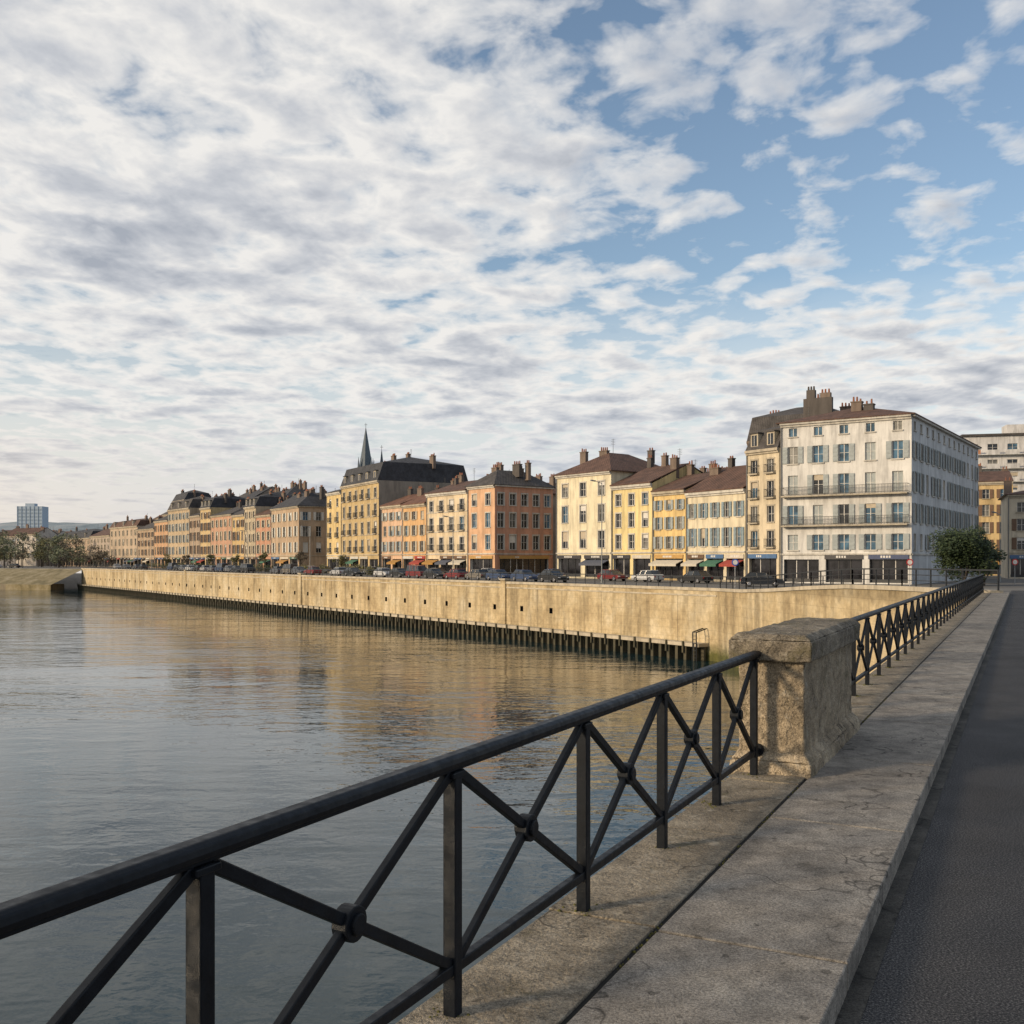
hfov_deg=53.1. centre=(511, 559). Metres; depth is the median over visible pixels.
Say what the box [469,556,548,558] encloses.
shop sign
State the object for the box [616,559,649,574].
shop glass
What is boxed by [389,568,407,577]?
parked car
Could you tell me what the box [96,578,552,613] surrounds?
drain openings
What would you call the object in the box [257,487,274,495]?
walls
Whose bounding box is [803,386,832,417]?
party wall chimneys
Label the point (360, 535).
string course
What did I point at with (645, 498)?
window glass
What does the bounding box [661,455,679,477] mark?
chimneys
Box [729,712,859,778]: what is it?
plinth
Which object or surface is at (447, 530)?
balcony slab
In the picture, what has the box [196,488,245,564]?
ochre townhouse
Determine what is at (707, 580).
quay fence
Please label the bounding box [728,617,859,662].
cap
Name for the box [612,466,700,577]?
walls
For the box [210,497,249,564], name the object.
salmon townhouse
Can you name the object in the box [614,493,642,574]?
reveals
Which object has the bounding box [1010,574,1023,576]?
shop frames
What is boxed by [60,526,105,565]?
brown townhouse
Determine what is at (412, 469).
roof
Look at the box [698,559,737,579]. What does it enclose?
shop frames
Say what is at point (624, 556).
shop sign
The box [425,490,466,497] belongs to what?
cornice
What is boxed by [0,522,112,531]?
hills
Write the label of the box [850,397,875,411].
chimney stack
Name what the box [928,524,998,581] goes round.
deciduous tree
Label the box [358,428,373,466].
church spire
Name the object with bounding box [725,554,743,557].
shop sign
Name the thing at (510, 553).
string course
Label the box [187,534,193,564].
street lamp
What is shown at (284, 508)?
cornice
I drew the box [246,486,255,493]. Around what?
chimneys
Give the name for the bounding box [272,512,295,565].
reveals
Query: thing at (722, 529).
shutters
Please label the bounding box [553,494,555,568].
walls
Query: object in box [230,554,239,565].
plane tree
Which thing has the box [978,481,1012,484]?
cornice
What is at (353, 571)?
parked car
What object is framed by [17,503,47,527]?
distant tower block
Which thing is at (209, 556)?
plane tree
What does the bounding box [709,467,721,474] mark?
chimneys
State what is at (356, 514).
window glass
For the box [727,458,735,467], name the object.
chimneys
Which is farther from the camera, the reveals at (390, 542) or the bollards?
the reveals at (390, 542)
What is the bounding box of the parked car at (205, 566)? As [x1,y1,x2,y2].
[200,565,210,571]
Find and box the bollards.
[671,575,853,584]
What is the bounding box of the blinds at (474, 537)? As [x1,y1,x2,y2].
[473,495,475,542]
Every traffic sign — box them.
[732,559,738,565]
[906,559,912,585]
[1012,559,1017,584]
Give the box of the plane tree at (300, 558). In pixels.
[295,551,306,565]
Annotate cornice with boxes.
[270,506,325,510]
[325,491,340,495]
[340,480,378,488]
[380,505,401,509]
[401,503,425,508]
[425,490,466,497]
[466,485,553,489]
[555,471,610,478]
[610,483,651,489]
[651,490,685,495]
[684,488,744,497]
[780,414,980,449]
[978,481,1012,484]
[1008,494,1023,497]
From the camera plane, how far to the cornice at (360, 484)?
211.31 m
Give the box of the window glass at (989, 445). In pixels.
[988,444,1016,476]
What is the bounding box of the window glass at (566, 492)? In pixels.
[564,485,603,520]
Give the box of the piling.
[78,585,705,660]
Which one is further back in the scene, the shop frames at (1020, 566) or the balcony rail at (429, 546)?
the balcony rail at (429, 546)
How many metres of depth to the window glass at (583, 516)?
153.53 m
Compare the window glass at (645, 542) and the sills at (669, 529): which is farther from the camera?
the window glass at (645, 542)
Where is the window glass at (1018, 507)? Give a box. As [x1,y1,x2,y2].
[1017,503,1023,511]
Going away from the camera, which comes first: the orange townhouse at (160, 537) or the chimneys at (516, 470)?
the chimneys at (516, 470)
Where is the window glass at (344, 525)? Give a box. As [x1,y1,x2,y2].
[344,491,356,551]
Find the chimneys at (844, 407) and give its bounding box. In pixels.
[839,406,850,409]
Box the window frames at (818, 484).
[788,421,971,549]
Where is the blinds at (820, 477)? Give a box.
[813,465,971,507]
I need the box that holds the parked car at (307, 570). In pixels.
[304,567,321,574]
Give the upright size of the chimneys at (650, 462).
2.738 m
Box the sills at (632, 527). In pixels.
[615,504,648,549]
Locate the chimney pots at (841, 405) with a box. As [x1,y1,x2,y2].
[770,403,849,413]
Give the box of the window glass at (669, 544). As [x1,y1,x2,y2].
[668,537,670,548]
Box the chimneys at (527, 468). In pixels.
[491,462,531,480]
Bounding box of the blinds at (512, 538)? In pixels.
[510,535,514,542]
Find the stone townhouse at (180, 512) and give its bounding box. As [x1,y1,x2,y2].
[167,495,210,563]
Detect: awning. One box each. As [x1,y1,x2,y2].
[346,560,357,563]
[386,560,400,563]
[409,560,424,564]
[422,560,437,564]
[434,560,451,564]
[448,560,465,564]
[579,560,608,565]
[648,560,682,565]
[681,560,703,565]
[699,560,722,566]
[719,560,743,566]
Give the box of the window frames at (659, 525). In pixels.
[657,499,681,548]
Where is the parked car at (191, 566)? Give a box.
[185,565,195,570]
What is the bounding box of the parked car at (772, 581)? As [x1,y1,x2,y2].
[740,572,783,586]
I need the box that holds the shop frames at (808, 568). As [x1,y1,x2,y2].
[796,559,895,578]
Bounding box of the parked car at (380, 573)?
[373,568,393,576]
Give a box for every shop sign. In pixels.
[403,556,413,558]
[440,556,465,558]
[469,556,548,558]
[557,555,608,558]
[612,555,629,558]
[632,555,650,558]
[654,555,682,558]
[687,554,703,557]
[706,554,723,557]
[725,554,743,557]
[824,555,862,558]
[868,554,908,558]
[1010,555,1023,558]
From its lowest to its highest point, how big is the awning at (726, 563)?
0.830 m
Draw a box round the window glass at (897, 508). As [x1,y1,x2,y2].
[789,423,902,549]
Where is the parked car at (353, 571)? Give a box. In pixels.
[344,567,363,575]
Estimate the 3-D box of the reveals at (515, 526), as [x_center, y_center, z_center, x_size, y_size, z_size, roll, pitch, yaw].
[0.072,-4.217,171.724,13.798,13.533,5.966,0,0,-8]
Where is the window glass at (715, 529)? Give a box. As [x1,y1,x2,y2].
[692,501,739,546]
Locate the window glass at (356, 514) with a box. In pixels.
[344,475,375,551]
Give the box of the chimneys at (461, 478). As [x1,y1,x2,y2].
[457,475,464,481]
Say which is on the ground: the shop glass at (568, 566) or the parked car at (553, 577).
the parked car at (553, 577)
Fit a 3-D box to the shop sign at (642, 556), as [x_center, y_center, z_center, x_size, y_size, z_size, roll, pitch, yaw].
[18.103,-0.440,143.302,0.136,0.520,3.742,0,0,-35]
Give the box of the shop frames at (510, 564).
[472,559,534,571]
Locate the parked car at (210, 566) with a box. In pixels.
[207,565,218,571]
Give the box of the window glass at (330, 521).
[330,499,337,551]
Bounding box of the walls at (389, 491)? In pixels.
[379,480,450,565]
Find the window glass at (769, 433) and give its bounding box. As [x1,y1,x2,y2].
[752,433,773,546]
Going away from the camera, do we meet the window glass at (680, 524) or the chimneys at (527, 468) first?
the window glass at (680, 524)
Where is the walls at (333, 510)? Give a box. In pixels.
[327,491,340,565]
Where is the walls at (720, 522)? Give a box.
[687,487,745,581]
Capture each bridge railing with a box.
[0,650,763,1023]
[851,573,983,695]
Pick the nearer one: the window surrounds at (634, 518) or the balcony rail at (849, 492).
the balcony rail at (849, 492)
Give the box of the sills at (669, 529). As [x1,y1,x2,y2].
[655,509,682,549]
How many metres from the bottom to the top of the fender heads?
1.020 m
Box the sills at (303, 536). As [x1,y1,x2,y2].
[272,520,321,552]
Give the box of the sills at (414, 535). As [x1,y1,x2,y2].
[404,519,423,551]
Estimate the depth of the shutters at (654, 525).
139.18 m
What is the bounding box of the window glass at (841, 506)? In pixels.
[814,480,848,523]
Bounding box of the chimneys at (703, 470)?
[699,463,717,472]
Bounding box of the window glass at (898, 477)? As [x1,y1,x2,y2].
[789,443,902,549]
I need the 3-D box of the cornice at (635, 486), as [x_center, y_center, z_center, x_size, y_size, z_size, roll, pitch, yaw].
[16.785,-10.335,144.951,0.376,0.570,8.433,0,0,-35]
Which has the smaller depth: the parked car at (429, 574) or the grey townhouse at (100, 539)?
the parked car at (429, 574)
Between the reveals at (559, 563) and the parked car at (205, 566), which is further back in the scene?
the parked car at (205, 566)
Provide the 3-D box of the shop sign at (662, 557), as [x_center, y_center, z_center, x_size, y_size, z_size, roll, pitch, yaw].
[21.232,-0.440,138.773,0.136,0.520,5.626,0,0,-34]
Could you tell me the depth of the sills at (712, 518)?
131.24 m
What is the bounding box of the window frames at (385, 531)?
[384,512,399,551]
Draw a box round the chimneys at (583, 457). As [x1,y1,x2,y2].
[579,450,609,463]
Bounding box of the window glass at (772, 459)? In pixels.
[753,459,773,520]
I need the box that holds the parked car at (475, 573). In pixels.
[465,569,487,579]
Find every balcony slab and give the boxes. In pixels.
[341,498,376,552]
[427,509,464,551]
[781,492,908,526]
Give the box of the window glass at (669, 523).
[658,499,681,548]
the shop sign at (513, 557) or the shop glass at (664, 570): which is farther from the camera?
the shop sign at (513, 557)
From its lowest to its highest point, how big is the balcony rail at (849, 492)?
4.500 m
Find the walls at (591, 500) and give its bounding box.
[557,471,661,577]
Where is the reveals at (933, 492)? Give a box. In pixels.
[784,421,976,582]
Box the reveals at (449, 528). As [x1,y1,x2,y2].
[428,499,460,568]
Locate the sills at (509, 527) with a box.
[471,505,550,549]
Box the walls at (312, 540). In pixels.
[271,507,325,566]
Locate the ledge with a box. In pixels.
[79,584,708,646]
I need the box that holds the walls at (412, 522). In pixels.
[403,491,452,567]
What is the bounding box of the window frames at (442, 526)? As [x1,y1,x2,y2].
[430,501,463,549]
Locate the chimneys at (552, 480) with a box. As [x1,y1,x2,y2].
[535,476,555,486]
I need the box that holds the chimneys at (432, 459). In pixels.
[391,454,435,468]
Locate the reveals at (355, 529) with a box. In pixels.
[342,488,374,566]
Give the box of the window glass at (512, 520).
[510,514,514,526]
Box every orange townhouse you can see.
[153,516,167,567]
[254,495,289,569]
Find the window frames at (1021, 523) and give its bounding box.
[1017,502,1023,548]
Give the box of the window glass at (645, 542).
[644,538,647,547]
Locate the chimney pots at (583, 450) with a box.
[582,447,652,451]
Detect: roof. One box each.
[0,530,20,535]
[15,527,58,534]
[238,491,254,497]
[244,486,274,498]
[270,493,325,508]
[280,486,315,495]
[340,457,467,486]
[379,494,418,506]
[401,494,425,504]
[424,480,475,493]
[465,470,555,487]
[552,453,657,475]
[609,463,702,485]
[650,473,709,491]
[684,465,745,492]
[747,407,838,440]
[776,408,981,447]
[978,471,1013,481]
[998,490,1023,499]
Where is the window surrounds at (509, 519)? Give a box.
[471,492,550,549]
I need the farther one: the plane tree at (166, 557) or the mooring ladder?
the plane tree at (166, 557)
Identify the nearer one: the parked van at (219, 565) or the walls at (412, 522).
the walls at (412, 522)
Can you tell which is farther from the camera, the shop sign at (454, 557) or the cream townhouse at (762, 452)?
the shop sign at (454, 557)
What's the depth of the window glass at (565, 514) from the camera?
156.60 m
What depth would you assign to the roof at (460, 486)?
182.38 m
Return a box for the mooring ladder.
[692,628,706,660]
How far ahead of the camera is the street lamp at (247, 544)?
225.43 m
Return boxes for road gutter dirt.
[835,593,1011,1023]
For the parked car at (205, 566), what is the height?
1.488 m
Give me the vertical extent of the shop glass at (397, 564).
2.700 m
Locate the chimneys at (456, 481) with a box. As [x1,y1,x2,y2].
[453,478,458,484]
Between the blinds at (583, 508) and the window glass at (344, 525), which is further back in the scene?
the window glass at (344, 525)
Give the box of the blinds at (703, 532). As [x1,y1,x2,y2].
[702,528,704,537]
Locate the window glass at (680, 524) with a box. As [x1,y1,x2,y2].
[658,517,681,548]
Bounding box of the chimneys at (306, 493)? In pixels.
[296,489,312,497]
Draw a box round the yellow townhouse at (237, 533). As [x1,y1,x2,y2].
[231,509,243,565]
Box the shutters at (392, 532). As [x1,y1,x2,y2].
[382,512,400,551]
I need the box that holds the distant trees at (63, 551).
[0,530,115,567]
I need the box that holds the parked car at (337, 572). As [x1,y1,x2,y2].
[330,567,347,575]
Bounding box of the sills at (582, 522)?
[561,495,604,548]
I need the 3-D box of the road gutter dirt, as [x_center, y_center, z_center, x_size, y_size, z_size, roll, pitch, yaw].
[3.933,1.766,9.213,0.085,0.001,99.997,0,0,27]
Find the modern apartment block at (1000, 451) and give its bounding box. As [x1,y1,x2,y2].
[960,424,1023,491]
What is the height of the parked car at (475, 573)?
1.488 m
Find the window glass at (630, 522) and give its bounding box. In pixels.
[617,494,647,548]
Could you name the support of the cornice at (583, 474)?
attached to the walls at (591, 500)
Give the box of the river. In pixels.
[0,573,739,1023]
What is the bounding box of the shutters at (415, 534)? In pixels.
[403,511,424,550]
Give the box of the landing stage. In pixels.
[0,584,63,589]
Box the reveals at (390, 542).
[382,512,399,567]
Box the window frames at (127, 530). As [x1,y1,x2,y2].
[119,530,135,554]
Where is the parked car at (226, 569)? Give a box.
[223,566,235,571]
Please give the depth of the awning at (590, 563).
150.38 m
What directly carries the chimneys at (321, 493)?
on the roof at (312, 499)
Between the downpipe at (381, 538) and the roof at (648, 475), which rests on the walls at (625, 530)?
the roof at (648, 475)
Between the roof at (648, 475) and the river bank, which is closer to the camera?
the roof at (648, 475)
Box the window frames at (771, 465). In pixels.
[752,433,773,546]
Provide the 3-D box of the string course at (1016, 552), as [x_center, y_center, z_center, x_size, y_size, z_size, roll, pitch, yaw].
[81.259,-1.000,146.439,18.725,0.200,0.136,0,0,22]
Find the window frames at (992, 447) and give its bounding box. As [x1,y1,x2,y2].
[976,443,1017,489]
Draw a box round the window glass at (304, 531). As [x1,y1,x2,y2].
[279,512,320,552]
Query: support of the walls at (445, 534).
on the ground
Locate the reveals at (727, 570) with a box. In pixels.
[688,500,741,579]
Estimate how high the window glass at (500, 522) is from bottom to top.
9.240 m
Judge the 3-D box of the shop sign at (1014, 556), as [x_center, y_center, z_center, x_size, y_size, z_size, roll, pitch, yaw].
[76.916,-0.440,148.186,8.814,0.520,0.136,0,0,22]
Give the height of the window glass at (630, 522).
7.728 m
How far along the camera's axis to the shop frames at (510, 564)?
172.24 m
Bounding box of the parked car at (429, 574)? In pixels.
[423,568,444,578]
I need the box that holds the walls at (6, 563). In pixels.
[0,537,14,565]
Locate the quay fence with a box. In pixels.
[84,565,998,589]
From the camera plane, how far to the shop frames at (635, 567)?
145.03 m
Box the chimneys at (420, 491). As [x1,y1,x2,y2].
[417,488,424,495]
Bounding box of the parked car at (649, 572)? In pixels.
[631,570,663,581]
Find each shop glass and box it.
[274,559,297,565]
[330,559,338,568]
[344,559,377,569]
[385,559,400,569]
[406,559,424,567]
[430,559,465,570]
[473,559,545,571]
[561,559,608,573]
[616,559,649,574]
[659,559,682,575]
[691,559,743,576]
[786,559,907,579]
[1011,559,1023,574]
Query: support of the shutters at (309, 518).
attached to the reveals at (278, 536)
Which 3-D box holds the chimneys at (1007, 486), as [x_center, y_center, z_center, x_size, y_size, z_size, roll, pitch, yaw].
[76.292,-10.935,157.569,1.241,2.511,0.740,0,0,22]
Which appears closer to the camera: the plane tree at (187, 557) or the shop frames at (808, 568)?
the shop frames at (808, 568)
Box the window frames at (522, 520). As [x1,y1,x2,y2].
[473,493,549,549]
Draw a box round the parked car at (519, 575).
[510,570,537,581]
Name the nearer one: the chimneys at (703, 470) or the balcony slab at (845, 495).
the balcony slab at (845, 495)
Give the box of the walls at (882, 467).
[782,418,911,584]
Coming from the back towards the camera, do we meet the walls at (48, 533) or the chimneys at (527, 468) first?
the walls at (48, 533)
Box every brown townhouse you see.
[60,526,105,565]
[136,515,162,567]
[188,507,221,563]
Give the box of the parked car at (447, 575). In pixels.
[443,569,467,579]
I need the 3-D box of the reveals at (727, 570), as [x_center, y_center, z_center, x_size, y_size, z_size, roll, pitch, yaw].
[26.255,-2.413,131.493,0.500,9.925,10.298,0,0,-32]
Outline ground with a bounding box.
[1,566,1023,592]
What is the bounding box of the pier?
[184,571,509,623]
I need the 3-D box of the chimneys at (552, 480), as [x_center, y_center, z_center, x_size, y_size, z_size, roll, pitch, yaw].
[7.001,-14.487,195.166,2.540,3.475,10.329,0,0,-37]
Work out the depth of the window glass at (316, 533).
248.02 m
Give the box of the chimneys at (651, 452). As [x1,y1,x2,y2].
[647,450,655,463]
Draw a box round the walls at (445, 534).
[427,490,466,570]
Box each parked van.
[167,563,177,570]
[215,563,227,571]
[240,563,254,572]
[282,564,296,573]
[406,565,427,577]
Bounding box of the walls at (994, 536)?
[978,485,1012,574]
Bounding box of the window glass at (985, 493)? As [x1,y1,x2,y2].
[983,490,988,540]
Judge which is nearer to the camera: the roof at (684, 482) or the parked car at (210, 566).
the roof at (684, 482)
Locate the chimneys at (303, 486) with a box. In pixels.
[290,480,306,489]
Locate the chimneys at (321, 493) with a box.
[292,487,323,499]
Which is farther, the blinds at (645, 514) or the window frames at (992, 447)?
the window frames at (992, 447)
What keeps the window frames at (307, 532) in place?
on the reveals at (278, 536)
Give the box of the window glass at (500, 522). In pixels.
[473,494,548,549]
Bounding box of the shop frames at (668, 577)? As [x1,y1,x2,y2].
[658,559,678,578]
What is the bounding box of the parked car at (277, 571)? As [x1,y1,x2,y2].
[270,566,284,573]
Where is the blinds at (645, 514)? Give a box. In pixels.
[643,512,647,537]
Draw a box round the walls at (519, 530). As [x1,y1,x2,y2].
[495,486,552,568]
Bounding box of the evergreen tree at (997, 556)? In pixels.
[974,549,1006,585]
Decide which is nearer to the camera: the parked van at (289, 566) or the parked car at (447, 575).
the parked car at (447, 575)
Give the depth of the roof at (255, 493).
319.93 m
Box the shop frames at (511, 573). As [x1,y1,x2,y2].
[477,559,546,574]
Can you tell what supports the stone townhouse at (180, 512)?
on the ground
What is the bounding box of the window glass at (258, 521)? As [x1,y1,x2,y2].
[258,521,263,552]
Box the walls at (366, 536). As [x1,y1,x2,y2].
[341,483,378,566]
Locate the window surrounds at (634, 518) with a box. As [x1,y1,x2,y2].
[615,491,648,548]
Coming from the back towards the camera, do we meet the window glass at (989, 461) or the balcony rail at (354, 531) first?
the window glass at (989, 461)
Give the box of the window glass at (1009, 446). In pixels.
[1007,444,1016,489]
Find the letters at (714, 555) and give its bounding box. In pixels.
[692,555,738,556]
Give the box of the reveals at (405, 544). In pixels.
[404,510,423,568]
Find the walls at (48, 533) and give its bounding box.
[15,528,57,565]
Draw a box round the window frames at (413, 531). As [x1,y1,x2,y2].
[406,511,421,550]
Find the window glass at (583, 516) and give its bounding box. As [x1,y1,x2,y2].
[564,483,603,547]
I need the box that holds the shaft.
[739,643,851,753]
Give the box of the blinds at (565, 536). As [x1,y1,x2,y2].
[563,484,585,541]
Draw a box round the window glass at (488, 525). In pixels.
[473,496,548,548]
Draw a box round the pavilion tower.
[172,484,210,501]
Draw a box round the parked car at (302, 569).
[291,566,305,574]
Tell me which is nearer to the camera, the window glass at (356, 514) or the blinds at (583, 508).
the blinds at (583, 508)
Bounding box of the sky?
[0,0,1023,572]
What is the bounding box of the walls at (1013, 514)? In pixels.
[1001,495,1023,578]
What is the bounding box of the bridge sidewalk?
[396,592,1009,1023]
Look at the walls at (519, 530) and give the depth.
171.74 m
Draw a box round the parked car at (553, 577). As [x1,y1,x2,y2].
[538,570,568,582]
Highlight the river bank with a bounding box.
[0,568,81,589]
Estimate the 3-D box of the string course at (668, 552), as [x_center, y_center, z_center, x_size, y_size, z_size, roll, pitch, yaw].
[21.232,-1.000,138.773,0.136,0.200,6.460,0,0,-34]
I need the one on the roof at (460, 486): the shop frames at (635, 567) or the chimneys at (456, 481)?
the chimneys at (456, 481)
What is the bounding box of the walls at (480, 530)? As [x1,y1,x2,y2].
[468,488,494,572]
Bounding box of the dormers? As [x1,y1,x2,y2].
[344,471,377,482]
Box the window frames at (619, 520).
[617,493,647,548]
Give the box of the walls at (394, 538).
[382,504,401,568]
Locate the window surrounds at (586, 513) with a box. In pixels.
[561,480,604,547]
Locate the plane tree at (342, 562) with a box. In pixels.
[332,554,348,566]
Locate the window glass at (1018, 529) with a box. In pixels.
[1017,519,1023,548]
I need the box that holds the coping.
[81,568,1002,596]
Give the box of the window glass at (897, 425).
[789,421,901,463]
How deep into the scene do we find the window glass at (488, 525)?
172.86 m
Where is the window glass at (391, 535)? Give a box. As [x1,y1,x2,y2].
[385,516,398,551]
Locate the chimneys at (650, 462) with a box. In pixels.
[646,458,653,467]
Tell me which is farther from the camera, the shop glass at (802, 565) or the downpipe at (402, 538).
the downpipe at (402, 538)
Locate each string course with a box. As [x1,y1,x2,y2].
[273,555,325,555]
[341,498,378,555]
[427,510,466,554]
[468,553,552,554]
[556,552,610,553]
[611,552,651,553]
[652,552,685,552]
[687,551,744,552]
[780,553,935,554]
[1009,552,1023,553]
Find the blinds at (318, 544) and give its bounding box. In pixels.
[290,513,320,547]
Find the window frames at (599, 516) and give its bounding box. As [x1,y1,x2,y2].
[563,485,603,547]
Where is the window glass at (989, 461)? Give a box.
[988,460,996,463]
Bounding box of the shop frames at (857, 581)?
[785,559,907,582]
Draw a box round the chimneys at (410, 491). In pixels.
[407,489,412,494]
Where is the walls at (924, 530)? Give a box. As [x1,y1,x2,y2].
[912,417,977,584]
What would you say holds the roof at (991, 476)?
on the walls at (994, 536)
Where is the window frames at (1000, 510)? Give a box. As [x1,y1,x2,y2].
[982,489,1003,543]
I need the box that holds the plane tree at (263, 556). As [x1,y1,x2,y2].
[258,551,268,564]
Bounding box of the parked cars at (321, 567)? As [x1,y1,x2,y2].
[146,562,391,575]
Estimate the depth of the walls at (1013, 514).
150.21 m
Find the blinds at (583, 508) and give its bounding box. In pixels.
[581,481,603,510]
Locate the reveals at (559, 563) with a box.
[558,481,600,576]
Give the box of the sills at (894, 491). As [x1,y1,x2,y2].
[786,429,977,551]
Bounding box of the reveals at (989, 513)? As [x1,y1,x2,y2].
[989,489,989,544]
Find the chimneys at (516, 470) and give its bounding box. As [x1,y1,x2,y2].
[512,464,522,476]
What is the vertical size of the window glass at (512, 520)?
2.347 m
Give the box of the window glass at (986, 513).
[983,505,988,532]
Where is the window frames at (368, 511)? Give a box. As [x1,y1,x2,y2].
[344,472,375,550]
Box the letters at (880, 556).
[836,556,890,557]
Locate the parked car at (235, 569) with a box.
[231,566,239,572]
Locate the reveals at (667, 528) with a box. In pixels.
[656,499,678,578]
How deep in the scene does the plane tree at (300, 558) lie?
210.72 m
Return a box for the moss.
[429,629,937,1018]
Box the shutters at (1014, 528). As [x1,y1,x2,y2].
[1012,519,1016,548]
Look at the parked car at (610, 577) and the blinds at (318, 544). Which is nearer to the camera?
the parked car at (610, 577)
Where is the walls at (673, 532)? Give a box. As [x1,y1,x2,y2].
[654,484,695,574]
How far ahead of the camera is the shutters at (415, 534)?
188.41 m
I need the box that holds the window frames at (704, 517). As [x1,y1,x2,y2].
[691,501,740,546]
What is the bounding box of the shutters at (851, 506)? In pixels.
[782,440,978,549]
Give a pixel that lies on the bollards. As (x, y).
(775, 577)
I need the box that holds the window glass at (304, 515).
[279,512,306,551]
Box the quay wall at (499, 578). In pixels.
[184,570,511,579]
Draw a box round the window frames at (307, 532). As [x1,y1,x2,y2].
[274,512,320,552]
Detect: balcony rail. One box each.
[327,503,338,552]
[341,493,376,551]
[427,504,464,550]
[781,483,908,525]
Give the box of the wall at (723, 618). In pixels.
[82,569,966,683]
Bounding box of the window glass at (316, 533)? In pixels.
[279,514,320,551]
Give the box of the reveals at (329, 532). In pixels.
[328,498,336,566]
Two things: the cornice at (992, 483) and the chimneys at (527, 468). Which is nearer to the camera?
the chimneys at (527, 468)
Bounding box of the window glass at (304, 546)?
[303,542,306,551]
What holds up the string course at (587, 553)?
attached to the walls at (591, 500)
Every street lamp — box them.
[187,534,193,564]
[240,530,247,562]
[590,480,602,582]
[991,511,1000,581]
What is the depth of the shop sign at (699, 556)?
133.98 m
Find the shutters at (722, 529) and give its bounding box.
[687,500,743,545]
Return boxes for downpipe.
[326,496,326,565]
[381,510,381,566]
[402,509,402,567]
[426,498,426,567]
[467,490,467,571]
[556,479,556,568]
[653,496,653,569]
[686,498,686,572]
[781,428,781,578]
[1008,498,1008,577]
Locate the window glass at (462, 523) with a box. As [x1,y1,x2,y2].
[461,517,463,529]
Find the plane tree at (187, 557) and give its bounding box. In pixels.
[182,555,189,564]
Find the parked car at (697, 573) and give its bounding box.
[677,571,712,582]
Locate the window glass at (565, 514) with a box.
[564,507,567,522]
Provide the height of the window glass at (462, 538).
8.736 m
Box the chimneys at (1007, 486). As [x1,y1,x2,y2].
[1003,480,1011,493]
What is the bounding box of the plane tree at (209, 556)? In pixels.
[206,554,215,562]
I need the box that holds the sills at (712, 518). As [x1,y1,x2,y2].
[689,516,741,547]
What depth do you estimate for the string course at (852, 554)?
117.69 m
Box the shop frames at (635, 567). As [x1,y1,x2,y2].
[628,559,644,577]
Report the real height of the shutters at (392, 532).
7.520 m
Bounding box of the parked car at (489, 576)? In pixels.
[486,569,510,580]
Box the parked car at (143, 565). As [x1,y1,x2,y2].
[138,564,147,569]
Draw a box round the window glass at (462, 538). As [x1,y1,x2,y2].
[431,499,463,549]
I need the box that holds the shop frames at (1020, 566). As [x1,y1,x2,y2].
[1010,559,1020,574]
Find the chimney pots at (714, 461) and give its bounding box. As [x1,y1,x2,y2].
[701,460,715,471]
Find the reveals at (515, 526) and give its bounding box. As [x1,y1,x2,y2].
[470,493,548,570]
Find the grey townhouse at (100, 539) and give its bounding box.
[88,524,109,566]
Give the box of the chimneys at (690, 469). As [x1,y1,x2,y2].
[686,464,694,474]
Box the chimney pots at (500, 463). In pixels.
[493,460,529,466]
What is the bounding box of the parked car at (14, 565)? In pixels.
[6,564,20,567]
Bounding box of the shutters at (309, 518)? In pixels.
[272,512,323,552]
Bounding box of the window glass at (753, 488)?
[753,488,756,546]
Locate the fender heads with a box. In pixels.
[77,584,683,652]
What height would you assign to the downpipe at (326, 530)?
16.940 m
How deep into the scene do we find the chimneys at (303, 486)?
299.32 m
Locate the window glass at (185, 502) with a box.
[171,502,185,553]
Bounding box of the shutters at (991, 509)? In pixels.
[979,489,999,547]
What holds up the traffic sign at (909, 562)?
on the ground
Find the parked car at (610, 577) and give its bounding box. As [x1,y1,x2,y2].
[597,569,627,580]
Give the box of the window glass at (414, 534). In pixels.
[414,512,422,550]
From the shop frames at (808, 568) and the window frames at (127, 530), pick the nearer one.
the shop frames at (808, 568)
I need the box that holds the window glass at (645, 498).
[644,493,647,503]
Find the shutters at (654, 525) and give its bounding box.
[653,499,683,548]
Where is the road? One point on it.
(954, 952)
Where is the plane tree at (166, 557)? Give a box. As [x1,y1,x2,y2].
[163,553,170,563]
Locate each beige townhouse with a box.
[107,515,156,566]
[243,489,291,567]
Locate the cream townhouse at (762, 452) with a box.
[744,406,808,578]
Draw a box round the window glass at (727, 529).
[703,502,728,545]
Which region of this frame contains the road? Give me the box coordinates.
[860,590,1023,1023]
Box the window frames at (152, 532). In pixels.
[139,532,152,554]
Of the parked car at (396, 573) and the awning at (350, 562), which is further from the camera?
the awning at (350, 562)
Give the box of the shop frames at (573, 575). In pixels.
[565,559,596,576]

